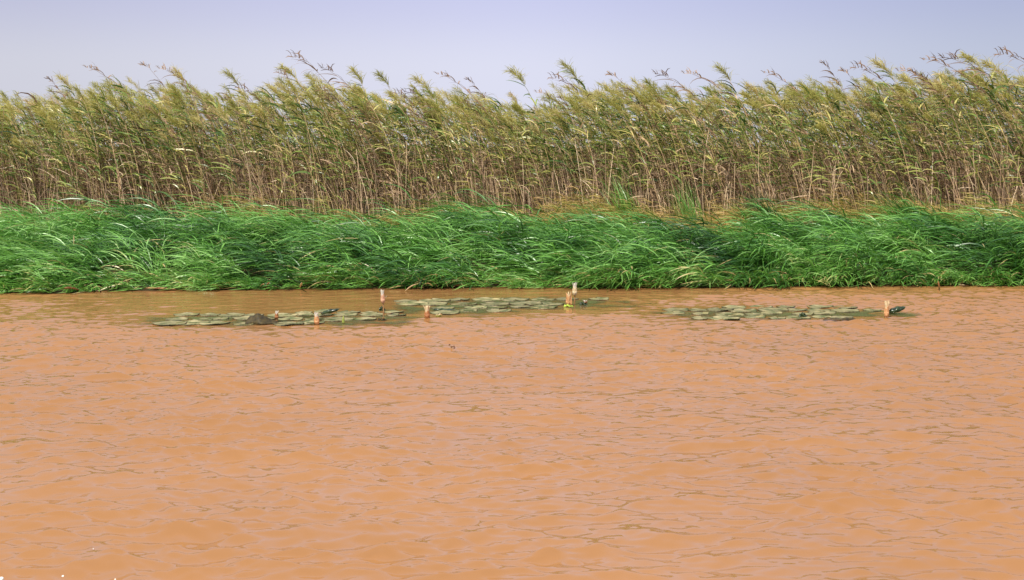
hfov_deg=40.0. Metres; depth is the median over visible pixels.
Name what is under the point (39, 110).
reed
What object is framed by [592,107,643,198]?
reed
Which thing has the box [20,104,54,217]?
reed
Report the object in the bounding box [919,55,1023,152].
reed
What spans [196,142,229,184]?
reed
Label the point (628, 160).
reed
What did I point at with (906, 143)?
reed
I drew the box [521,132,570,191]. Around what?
reed
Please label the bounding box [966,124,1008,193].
reed
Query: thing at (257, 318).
rock
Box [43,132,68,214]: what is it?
reed
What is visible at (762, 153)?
reed
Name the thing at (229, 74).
reed
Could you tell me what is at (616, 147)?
reed
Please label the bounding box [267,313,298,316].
lily pad
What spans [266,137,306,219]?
reed
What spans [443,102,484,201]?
reed
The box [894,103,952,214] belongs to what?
reed
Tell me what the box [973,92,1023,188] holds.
reed
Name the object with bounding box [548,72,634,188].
reed
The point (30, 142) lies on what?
reed
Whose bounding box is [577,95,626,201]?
reed
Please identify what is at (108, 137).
reed
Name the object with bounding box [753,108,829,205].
reed
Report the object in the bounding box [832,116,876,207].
reed
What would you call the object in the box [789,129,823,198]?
reed
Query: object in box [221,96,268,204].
reed
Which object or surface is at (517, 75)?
reed
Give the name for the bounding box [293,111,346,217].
reed
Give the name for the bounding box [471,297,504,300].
lily pad
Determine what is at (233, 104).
reed
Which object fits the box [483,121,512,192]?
reed
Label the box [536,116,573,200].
reed
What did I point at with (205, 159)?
reed
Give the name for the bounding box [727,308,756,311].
lily pad
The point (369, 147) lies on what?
reed
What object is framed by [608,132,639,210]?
reed
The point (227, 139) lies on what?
reed
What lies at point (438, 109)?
reed
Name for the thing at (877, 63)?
reed
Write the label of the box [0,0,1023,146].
sky
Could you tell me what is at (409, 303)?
lily pad
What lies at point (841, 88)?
reed
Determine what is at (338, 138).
reed
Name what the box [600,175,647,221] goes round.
grass tussock
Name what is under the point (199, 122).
reed
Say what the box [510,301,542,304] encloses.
lily pad
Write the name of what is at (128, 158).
reed
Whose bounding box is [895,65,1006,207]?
reed
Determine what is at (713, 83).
reed
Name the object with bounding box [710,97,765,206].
reed
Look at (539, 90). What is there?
reed
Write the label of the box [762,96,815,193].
reed
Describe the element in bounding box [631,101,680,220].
reed
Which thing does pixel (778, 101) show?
reed
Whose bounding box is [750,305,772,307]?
lily pad
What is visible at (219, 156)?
reed
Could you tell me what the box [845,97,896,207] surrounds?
reed
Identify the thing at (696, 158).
reed
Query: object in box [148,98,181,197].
reed
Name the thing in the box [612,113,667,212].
reed
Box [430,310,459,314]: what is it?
lily pad
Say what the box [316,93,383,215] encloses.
reed
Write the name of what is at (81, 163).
reed
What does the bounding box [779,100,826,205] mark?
reed
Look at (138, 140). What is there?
reed
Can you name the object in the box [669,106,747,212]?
reed
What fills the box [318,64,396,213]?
reed
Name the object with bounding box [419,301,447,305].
lily pad
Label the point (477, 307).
lily pad
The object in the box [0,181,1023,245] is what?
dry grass
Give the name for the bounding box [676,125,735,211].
reed
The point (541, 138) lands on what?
reed
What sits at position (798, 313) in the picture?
lily pad
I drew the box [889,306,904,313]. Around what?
curled lily pad
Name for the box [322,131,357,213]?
reed
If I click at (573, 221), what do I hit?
grass tussock
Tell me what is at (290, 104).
reed
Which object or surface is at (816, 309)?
lily pad
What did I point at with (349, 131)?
reed
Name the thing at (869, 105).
reed
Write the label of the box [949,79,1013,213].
reed
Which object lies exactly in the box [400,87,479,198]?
reed
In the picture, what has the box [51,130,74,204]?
reed
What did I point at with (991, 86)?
reed
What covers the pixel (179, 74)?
reed
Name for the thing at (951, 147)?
reed
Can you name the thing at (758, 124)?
reed
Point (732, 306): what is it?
lily pad
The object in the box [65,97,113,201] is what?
reed
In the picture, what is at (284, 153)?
reed
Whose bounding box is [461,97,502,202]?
reed
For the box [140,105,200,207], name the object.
reed
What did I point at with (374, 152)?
reed
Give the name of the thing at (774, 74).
reed
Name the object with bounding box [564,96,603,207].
reed
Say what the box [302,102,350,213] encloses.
reed
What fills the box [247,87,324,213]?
reed
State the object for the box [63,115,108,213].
reed
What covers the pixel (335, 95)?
reed
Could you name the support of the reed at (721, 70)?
on the ground at (453, 286)
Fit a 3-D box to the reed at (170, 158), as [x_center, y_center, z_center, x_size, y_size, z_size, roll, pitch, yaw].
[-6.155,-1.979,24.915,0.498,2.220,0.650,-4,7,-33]
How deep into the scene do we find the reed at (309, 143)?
24.94 m
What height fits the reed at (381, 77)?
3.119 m
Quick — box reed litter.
[143,287,175,289]
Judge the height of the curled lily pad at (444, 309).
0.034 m
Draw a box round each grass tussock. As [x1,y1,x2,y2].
[545,201,608,248]
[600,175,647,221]
[654,177,702,224]
[717,190,788,237]
[850,186,934,220]
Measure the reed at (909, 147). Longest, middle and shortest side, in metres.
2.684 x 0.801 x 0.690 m
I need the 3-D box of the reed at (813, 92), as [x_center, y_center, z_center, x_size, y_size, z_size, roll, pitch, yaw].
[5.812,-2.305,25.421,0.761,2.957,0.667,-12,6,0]
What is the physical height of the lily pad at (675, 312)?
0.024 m
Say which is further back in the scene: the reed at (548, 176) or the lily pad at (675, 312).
the reed at (548, 176)
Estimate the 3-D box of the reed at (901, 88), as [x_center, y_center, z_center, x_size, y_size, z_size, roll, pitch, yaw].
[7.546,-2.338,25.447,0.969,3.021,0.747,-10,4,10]
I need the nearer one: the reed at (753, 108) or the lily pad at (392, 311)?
the lily pad at (392, 311)
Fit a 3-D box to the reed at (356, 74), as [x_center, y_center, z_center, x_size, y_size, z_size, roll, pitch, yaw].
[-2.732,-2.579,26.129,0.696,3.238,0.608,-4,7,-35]
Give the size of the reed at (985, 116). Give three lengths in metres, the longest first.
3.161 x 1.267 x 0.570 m
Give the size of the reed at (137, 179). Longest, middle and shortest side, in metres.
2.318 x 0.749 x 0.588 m
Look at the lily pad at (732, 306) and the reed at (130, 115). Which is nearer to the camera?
the lily pad at (732, 306)
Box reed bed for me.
[0,65,1023,229]
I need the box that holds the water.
[0,285,1023,579]
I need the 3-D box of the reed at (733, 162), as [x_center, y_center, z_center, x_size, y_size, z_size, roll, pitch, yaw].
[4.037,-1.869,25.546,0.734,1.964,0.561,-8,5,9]
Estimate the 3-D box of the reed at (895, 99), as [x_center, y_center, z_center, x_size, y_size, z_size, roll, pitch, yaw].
[7.092,-2.500,25.421,1.443,3.601,0.650,-12,6,1]
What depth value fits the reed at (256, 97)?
24.55 m
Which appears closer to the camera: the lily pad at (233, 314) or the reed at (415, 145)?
the lily pad at (233, 314)
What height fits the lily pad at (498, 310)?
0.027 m
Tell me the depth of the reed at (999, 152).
25.53 m
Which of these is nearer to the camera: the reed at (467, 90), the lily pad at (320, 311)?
the lily pad at (320, 311)
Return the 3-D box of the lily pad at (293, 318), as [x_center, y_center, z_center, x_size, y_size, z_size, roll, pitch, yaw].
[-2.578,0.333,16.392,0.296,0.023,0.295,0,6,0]
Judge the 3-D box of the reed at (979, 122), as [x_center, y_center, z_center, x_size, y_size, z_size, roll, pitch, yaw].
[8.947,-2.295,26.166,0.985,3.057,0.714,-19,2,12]
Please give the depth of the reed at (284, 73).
25.31 m
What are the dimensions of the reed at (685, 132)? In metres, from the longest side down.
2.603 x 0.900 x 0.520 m
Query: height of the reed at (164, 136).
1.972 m
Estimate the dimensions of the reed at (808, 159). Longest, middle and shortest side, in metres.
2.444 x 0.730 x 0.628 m
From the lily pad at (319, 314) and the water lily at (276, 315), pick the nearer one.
the water lily at (276, 315)
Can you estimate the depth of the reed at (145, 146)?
25.18 m
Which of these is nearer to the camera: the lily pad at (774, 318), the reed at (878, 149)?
the lily pad at (774, 318)
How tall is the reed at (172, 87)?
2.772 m
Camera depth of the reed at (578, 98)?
25.44 m
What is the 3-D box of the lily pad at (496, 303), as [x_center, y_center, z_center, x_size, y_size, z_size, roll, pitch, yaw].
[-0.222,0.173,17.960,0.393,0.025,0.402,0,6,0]
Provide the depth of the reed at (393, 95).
25.00 m
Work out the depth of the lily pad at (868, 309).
17.28 m
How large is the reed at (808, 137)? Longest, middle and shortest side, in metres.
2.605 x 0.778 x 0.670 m
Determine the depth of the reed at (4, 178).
24.42 m
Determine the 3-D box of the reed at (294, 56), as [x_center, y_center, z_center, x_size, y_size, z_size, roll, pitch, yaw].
[-3.236,-2.629,25.594,1.702,3.448,0.495,-1,6,-13]
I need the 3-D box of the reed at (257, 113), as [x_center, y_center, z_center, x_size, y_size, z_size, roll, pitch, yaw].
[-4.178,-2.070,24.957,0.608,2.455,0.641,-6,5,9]
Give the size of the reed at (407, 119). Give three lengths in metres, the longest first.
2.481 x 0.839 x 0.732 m
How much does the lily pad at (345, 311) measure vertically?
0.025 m
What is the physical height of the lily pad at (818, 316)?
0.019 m
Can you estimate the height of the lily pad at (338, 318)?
0.018 m
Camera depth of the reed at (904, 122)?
25.64 m
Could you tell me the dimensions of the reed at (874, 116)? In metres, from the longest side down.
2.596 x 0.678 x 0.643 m
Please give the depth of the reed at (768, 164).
25.57 m
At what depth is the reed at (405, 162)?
25.20 m
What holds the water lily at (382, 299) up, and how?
in the water
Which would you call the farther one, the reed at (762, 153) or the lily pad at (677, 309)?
the reed at (762, 153)
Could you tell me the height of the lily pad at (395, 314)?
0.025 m
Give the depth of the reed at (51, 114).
24.61 m
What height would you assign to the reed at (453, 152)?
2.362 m
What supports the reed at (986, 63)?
on the ground at (453, 286)
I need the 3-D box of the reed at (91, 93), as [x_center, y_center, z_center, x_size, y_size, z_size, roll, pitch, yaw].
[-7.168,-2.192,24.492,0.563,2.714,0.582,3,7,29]
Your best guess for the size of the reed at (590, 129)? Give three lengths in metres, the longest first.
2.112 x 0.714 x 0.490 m
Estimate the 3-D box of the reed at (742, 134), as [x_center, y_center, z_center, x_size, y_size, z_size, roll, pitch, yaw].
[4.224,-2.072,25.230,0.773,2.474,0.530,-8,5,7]
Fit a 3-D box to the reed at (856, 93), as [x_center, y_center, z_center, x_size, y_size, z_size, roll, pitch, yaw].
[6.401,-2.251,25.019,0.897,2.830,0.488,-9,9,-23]
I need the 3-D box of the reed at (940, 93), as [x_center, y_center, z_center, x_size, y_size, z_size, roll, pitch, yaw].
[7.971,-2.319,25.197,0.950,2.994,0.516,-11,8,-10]
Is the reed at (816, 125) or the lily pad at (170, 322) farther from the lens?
the reed at (816, 125)
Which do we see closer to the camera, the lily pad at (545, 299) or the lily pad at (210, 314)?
the lily pad at (210, 314)
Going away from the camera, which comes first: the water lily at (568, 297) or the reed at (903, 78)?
the water lily at (568, 297)
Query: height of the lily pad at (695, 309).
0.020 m
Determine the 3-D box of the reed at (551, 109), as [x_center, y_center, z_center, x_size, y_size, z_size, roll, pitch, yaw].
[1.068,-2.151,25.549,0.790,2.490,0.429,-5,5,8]
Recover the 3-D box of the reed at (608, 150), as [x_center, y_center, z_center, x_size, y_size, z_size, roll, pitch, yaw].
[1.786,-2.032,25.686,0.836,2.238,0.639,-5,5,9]
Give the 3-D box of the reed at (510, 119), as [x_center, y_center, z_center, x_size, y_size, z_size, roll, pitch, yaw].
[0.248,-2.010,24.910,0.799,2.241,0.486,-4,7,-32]
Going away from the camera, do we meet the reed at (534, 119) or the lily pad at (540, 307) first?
the lily pad at (540, 307)
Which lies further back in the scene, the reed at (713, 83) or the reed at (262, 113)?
the reed at (713, 83)
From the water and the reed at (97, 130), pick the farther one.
the reed at (97, 130)
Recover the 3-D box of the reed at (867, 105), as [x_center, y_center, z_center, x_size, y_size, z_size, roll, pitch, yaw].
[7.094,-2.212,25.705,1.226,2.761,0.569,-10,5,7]
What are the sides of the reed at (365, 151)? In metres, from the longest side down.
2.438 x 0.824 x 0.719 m
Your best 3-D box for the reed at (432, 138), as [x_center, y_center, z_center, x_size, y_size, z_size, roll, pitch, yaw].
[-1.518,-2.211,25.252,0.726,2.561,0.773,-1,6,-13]
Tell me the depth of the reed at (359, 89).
24.64 m
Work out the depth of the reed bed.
26.11 m
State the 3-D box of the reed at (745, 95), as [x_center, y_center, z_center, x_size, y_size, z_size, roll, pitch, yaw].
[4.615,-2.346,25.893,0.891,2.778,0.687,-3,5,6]
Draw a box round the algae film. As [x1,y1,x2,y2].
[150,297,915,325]
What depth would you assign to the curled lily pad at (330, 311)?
16.75 m
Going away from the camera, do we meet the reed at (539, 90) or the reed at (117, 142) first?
the reed at (117, 142)
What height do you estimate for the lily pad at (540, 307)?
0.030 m
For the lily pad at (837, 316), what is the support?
on the water
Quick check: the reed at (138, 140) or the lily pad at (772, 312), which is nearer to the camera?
the lily pad at (772, 312)
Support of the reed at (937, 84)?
on the ground at (453, 286)
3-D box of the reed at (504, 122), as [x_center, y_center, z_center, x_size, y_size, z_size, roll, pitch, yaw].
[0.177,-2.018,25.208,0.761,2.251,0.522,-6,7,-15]
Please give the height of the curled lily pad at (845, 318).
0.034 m
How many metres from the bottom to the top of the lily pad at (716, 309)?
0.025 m
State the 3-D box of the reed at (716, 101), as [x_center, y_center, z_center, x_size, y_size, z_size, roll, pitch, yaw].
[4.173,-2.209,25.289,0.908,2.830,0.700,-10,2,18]
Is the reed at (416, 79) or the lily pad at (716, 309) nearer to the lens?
the lily pad at (716, 309)
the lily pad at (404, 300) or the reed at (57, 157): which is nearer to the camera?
the lily pad at (404, 300)
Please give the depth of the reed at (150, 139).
25.14 m
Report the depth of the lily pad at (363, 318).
16.36 m
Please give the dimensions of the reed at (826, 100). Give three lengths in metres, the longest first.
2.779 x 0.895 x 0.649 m
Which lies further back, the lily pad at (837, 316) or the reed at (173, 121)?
the reed at (173, 121)
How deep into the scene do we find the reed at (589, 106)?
24.76 m
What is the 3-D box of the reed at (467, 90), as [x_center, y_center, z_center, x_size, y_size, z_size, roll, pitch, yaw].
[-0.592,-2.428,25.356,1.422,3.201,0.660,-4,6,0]
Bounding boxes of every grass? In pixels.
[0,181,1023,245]
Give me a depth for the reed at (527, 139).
25.36 m
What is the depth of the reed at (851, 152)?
25.50 m
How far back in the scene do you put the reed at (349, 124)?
24.48 m
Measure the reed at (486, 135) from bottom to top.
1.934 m
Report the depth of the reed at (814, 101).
25.25 m
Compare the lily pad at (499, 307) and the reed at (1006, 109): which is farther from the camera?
the reed at (1006, 109)
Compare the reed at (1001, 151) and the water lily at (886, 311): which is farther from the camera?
the reed at (1001, 151)
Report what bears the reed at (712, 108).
on the ground at (453, 286)
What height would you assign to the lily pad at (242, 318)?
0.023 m
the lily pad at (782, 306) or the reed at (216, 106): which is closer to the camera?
the lily pad at (782, 306)
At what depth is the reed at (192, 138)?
25.29 m
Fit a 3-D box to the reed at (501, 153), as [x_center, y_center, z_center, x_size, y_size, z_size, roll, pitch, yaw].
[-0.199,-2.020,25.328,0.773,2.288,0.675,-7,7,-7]
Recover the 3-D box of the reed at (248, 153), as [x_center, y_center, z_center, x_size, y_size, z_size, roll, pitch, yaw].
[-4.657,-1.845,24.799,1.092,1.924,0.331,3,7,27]
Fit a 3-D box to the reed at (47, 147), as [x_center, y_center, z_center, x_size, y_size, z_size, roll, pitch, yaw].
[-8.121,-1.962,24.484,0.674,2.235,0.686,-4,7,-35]
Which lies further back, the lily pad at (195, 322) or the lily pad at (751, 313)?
the lily pad at (751, 313)
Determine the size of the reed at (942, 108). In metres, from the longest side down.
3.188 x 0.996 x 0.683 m
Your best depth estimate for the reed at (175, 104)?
24.45 m
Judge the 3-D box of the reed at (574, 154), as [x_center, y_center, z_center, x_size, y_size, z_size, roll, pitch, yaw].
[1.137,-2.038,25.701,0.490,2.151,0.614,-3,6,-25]
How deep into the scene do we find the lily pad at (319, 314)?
16.75 m
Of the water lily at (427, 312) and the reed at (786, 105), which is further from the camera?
the reed at (786, 105)
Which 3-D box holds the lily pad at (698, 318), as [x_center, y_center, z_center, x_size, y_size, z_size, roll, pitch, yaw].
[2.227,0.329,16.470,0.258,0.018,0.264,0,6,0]
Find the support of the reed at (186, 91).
on the ground at (453, 286)
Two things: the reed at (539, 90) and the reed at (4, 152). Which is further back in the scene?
the reed at (539, 90)
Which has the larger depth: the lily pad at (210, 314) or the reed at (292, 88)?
the reed at (292, 88)
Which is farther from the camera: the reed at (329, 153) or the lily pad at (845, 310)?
the reed at (329, 153)
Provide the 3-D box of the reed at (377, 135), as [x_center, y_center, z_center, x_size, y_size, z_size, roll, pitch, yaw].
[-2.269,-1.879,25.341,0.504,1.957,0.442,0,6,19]
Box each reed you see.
[0,135,22,209]
[0,138,25,207]
[0,161,14,215]
[2,123,29,222]
[8,120,34,212]
[11,135,40,210]
[14,142,41,213]
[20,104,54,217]
[22,137,59,208]
[24,113,64,205]
[25,107,46,208]
[25,122,62,201]
[32,104,76,203]
[43,119,78,209]
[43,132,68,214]
[43,137,82,203]
[46,76,103,212]
[46,110,82,200]
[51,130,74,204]
[54,72,105,207]
[56,103,94,210]
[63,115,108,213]
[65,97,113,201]
[67,82,102,210]
[77,101,120,197]
[82,86,121,217]
[83,62,170,212]
[86,87,145,198]
[90,101,125,216]
[96,94,144,191]
[96,110,136,203]
[98,96,138,202]
[98,113,146,211]
[102,74,170,208]
[105,94,143,200]
[117,129,131,204]
[123,109,159,216]
[125,125,168,203]
[127,91,170,206]
[137,61,199,192]
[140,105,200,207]
[145,134,171,205]
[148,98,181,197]
[149,117,188,205]
[155,63,240,203]
[156,115,181,211]
[160,92,193,216]
[160,131,190,214]
[163,99,231,213]
[163,117,214,208]
[167,82,205,201]
[169,99,209,200]
[170,62,217,192]
[171,115,218,198]
[174,118,214,206]
[189,114,238,204]
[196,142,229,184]
[203,107,256,215]
[203,110,236,212]
[205,94,234,214]
[210,124,250,205]
[218,67,275,188]
[220,131,272,204]
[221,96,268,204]
[223,105,258,208]
[225,98,268,209]
[235,82,305,213]
[238,112,277,199]
[244,117,291,208]
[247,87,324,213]
[251,108,293,204]
[251,120,277,201]
[257,107,283,207]
[262,79,317,212]
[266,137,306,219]
[271,115,297,216]
[273,61,356,213]
[273,120,297,199]
[274,67,321,213]
[282,77,319,213]
[285,99,331,218]
[285,115,329,210]
[286,50,379,218]
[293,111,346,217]
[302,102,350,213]
[303,90,350,217]
[310,120,343,206]
[314,85,391,221]
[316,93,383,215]
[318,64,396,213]
[320,79,370,214]
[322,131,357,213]
[328,110,370,211]
[330,126,359,214]
[334,111,387,198]
[338,106,380,222]
[339,122,372,209]
[343,119,397,213]
[346,64,387,205]
[347,83,405,219]
[366,135,423,215]
[367,106,418,209]
[372,69,424,215]
[373,132,397,215]
[376,105,414,209]
[383,89,428,199]
[384,108,436,200]
[386,102,431,206]
[388,131,411,206]
[391,88,449,204]
[394,120,432,205]
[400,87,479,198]
[402,110,464,204]
[404,104,460,200]
[407,74,469,208]
[408,94,459,201]
[411,95,446,203]
[415,122,456,202]
[426,100,473,201]
[435,71,520,214]
[435,110,463,192]
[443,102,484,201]
[451,122,488,206]
[452,93,481,188]
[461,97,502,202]
[464,77,523,204]
[469,119,497,204]
[479,115,522,206]
[480,110,509,192]
[480,132,508,199]
[482,122,519,202]
[482,130,514,214]
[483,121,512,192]
[491,127,529,204]
[498,117,536,209]
[501,113,544,208]
[504,65,559,203]
[507,102,556,206]
[508,136,539,212]
[512,101,546,199]
[517,109,556,209]
[519,103,586,203]
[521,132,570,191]
[532,118,570,205]
[536,87,601,184]
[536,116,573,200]
[538,139,561,201]
[544,106,591,198]
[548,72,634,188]
[554,57,620,197]
[554,139,586,204]
[556,95,609,199]
[558,121,591,191]
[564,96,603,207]
[572,92,613,196]
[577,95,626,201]
[580,99,627,191]
[583,97,617,196]
[583,120,628,198]
[586,127,626,205]
[592,87,653,217]
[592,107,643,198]
[599,119,639,201]
[601,132,647,203]
[603,99,662,215]
[605,71,685,201]
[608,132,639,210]
[609,129,654,211]
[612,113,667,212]
[627,112,668,218]
[631,94,684,203]
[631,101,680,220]
[637,117,682,216]
[640,76,693,214]
[648,122,703,211]
[649,100,699,201]
[649,118,688,194]
[653,68,744,202]
[654,95,709,216]
[658,100,710,213]
[661,83,732,212]
[668,121,714,214]
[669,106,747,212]
[670,101,727,215]
[670,122,720,210]
[672,105,727,208]
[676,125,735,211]
[681,67,788,207]
[688,109,738,203]
[703,103,757,202]
[707,94,772,200]
[708,94,806,210]
[709,135,752,208]
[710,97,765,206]
[712,62,769,202]
[720,110,770,203]
[726,116,778,195]
[729,94,755,197]
[730,98,785,205]
[733,138,790,210]
[737,90,785,201]
[738,117,781,209]
[741,97,785,210]
[743,81,801,202]
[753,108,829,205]
[756,95,802,208]
[758,130,796,196]
[759,92,820,219]
[761,69,847,203]
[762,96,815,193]
[776,119,839,213]
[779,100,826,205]
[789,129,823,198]
[790,103,836,208]
[800,84,861,211]
[801,85,846,204]
[803,115,857,204]
[813,92,861,200]
[813,123,860,210]
[817,121,856,209]
[819,60,868,201]
[825,122,873,198]
[830,86,885,201]
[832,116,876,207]
[838,67,896,202]
[841,118,894,204]
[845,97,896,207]
[845,116,890,206]
[847,86,891,203]
[849,60,952,207]
[853,127,912,200]
[856,101,939,207]
[857,127,906,201]
[859,73,913,201]
[865,53,944,209]
[866,110,917,202]
[867,86,916,198]
[869,95,928,204]
[870,122,942,211]
[877,104,936,209]
[879,82,927,199]
[891,83,963,213]
[894,70,968,206]
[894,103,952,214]
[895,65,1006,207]
[899,99,961,210]
[904,124,943,205]
[907,68,979,207]
[914,71,980,203]
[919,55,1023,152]
[920,112,970,212]
[923,79,1002,209]
[925,124,979,195]
[926,83,984,211]
[929,96,1017,210]
[931,115,991,210]
[932,78,972,212]
[936,96,993,206]
[938,49,1023,109]
[945,81,1023,196]
[946,85,1023,169]
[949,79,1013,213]
[949,96,1023,186]
[954,50,1023,154]
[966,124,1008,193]
[970,71,1023,176]
[972,115,1017,202]
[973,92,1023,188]
[975,54,1023,149]
[979,120,1021,184]
[980,81,1023,168]
[984,77,1022,201]
[994,45,1023,68]
[994,87,1023,175]
[1002,107,1023,170]
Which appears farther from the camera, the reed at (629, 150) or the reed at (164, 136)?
the reed at (629, 150)
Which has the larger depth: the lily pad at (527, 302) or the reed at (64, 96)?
the reed at (64, 96)
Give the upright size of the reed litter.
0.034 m
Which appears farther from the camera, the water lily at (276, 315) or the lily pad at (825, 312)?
the lily pad at (825, 312)
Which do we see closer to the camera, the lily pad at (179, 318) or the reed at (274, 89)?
the lily pad at (179, 318)
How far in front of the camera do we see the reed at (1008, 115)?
25.68 m
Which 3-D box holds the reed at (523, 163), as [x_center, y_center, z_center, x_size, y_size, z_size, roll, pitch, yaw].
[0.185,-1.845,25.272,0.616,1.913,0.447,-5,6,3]
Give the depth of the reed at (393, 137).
25.40 m
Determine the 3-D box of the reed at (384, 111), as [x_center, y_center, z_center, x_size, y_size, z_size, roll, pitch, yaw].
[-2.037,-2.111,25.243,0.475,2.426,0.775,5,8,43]
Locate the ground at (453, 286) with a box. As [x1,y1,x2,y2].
[0,147,1023,292]
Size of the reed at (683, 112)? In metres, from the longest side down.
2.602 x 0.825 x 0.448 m
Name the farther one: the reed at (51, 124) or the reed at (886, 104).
the reed at (886, 104)
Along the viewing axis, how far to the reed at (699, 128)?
24.93 m
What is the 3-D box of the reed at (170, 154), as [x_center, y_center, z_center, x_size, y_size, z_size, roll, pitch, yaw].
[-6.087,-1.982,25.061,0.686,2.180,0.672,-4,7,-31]
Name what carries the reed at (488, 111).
on the ground at (453, 286)
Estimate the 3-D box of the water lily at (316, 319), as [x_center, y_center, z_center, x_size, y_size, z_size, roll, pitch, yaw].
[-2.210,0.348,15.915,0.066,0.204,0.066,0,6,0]
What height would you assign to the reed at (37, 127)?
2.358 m
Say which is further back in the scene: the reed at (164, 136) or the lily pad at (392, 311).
the reed at (164, 136)
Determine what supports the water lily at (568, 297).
on the water
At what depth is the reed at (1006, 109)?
25.94 m
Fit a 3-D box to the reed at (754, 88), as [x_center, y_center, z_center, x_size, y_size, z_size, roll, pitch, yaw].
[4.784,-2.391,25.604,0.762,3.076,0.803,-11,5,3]
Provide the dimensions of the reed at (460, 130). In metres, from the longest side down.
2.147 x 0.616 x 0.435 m
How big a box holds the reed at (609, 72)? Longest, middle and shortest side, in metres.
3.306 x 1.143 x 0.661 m
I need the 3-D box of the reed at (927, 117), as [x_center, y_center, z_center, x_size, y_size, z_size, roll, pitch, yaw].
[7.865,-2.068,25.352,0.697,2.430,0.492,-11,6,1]
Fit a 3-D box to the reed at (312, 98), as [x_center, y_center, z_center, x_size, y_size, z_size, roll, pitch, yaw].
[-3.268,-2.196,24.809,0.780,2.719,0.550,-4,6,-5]
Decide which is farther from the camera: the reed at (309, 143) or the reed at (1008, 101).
the reed at (1008, 101)
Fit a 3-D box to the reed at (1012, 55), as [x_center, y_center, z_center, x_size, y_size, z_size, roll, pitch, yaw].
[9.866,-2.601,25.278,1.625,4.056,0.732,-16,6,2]
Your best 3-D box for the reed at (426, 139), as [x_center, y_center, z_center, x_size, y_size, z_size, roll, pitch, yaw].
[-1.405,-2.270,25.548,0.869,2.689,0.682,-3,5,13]
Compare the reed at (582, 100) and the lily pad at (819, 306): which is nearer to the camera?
the lily pad at (819, 306)
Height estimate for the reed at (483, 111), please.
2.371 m
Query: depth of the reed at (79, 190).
24.35 m
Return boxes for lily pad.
[152,320,187,325]
[165,317,188,320]
[173,312,199,315]
[176,320,210,324]
[192,318,212,320]
[199,313,220,315]
[199,320,229,324]
[210,317,228,319]
[217,312,244,315]
[232,315,250,319]
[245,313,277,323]
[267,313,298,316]
[272,321,303,325]
[278,316,302,320]
[290,312,313,315]
[296,320,324,323]
[311,313,332,315]
[314,309,328,312]
[321,308,338,313]
[322,316,353,321]
[333,312,357,315]
[336,310,360,312]
[353,317,376,320]
[359,312,382,316]
[384,310,403,313]
[386,313,405,315]
[393,299,416,301]
[395,301,428,305]
[418,298,450,301]
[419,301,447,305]
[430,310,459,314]
[431,306,454,308]
[434,308,456,309]
[450,298,469,300]
[450,302,476,305]
[454,309,477,311]
[464,305,487,308]
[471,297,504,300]
[479,301,509,305]
[482,305,507,308]
[486,309,511,311]
[500,297,529,300]
[509,305,529,307]
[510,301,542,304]
[528,305,556,308]
[530,298,554,300]
[531,302,563,305]
[555,297,578,300]
[588,297,608,299]
[660,311,684,314]
[662,308,688,310]
[688,308,707,311]
[691,312,708,314]
[691,316,712,319]
[706,307,733,310]
[707,315,739,319]
[715,312,744,315]
[721,305,745,308]
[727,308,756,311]
[743,315,765,317]
[745,312,763,314]
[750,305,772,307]
[757,307,788,311]
[760,311,782,313]
[768,316,785,319]
[776,305,794,307]
[781,315,810,319]
[788,308,806,311]
[790,312,813,314]
[805,308,830,311]
[807,304,833,307]
[807,310,835,313]
[811,315,831,317]
[823,317,854,319]
[827,315,852,317]
[830,308,859,311]
[833,305,857,308]
[863,308,880,310]
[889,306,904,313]
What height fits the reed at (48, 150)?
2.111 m
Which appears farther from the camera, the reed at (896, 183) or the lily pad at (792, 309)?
the reed at (896, 183)
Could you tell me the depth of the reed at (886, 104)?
25.34 m
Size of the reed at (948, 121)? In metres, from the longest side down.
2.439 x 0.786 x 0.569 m
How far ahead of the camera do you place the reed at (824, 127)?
25.18 m
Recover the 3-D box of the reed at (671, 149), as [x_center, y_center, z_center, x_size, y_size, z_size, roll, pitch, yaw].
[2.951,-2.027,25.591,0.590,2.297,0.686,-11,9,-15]
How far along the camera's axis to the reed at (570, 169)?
25.19 m
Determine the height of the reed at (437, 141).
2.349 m
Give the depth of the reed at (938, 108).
25.98 m
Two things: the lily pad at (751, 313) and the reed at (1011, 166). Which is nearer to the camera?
the lily pad at (751, 313)
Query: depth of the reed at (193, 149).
24.97 m
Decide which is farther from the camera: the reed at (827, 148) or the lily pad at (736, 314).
the reed at (827, 148)
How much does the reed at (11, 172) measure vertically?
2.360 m
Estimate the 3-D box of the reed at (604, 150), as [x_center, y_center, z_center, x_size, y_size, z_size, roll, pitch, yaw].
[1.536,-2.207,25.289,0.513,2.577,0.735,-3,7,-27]
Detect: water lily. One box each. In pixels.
[275,311,278,320]
[314,312,319,324]
[380,290,386,315]
[423,305,429,317]
[566,292,571,304]
[572,282,576,304]
[884,301,889,317]
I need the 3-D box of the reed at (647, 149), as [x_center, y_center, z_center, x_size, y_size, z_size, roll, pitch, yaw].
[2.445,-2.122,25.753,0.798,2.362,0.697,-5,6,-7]
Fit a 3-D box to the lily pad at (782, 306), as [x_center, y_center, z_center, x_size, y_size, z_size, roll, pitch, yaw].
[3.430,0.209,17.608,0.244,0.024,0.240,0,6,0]
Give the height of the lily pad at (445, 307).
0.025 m

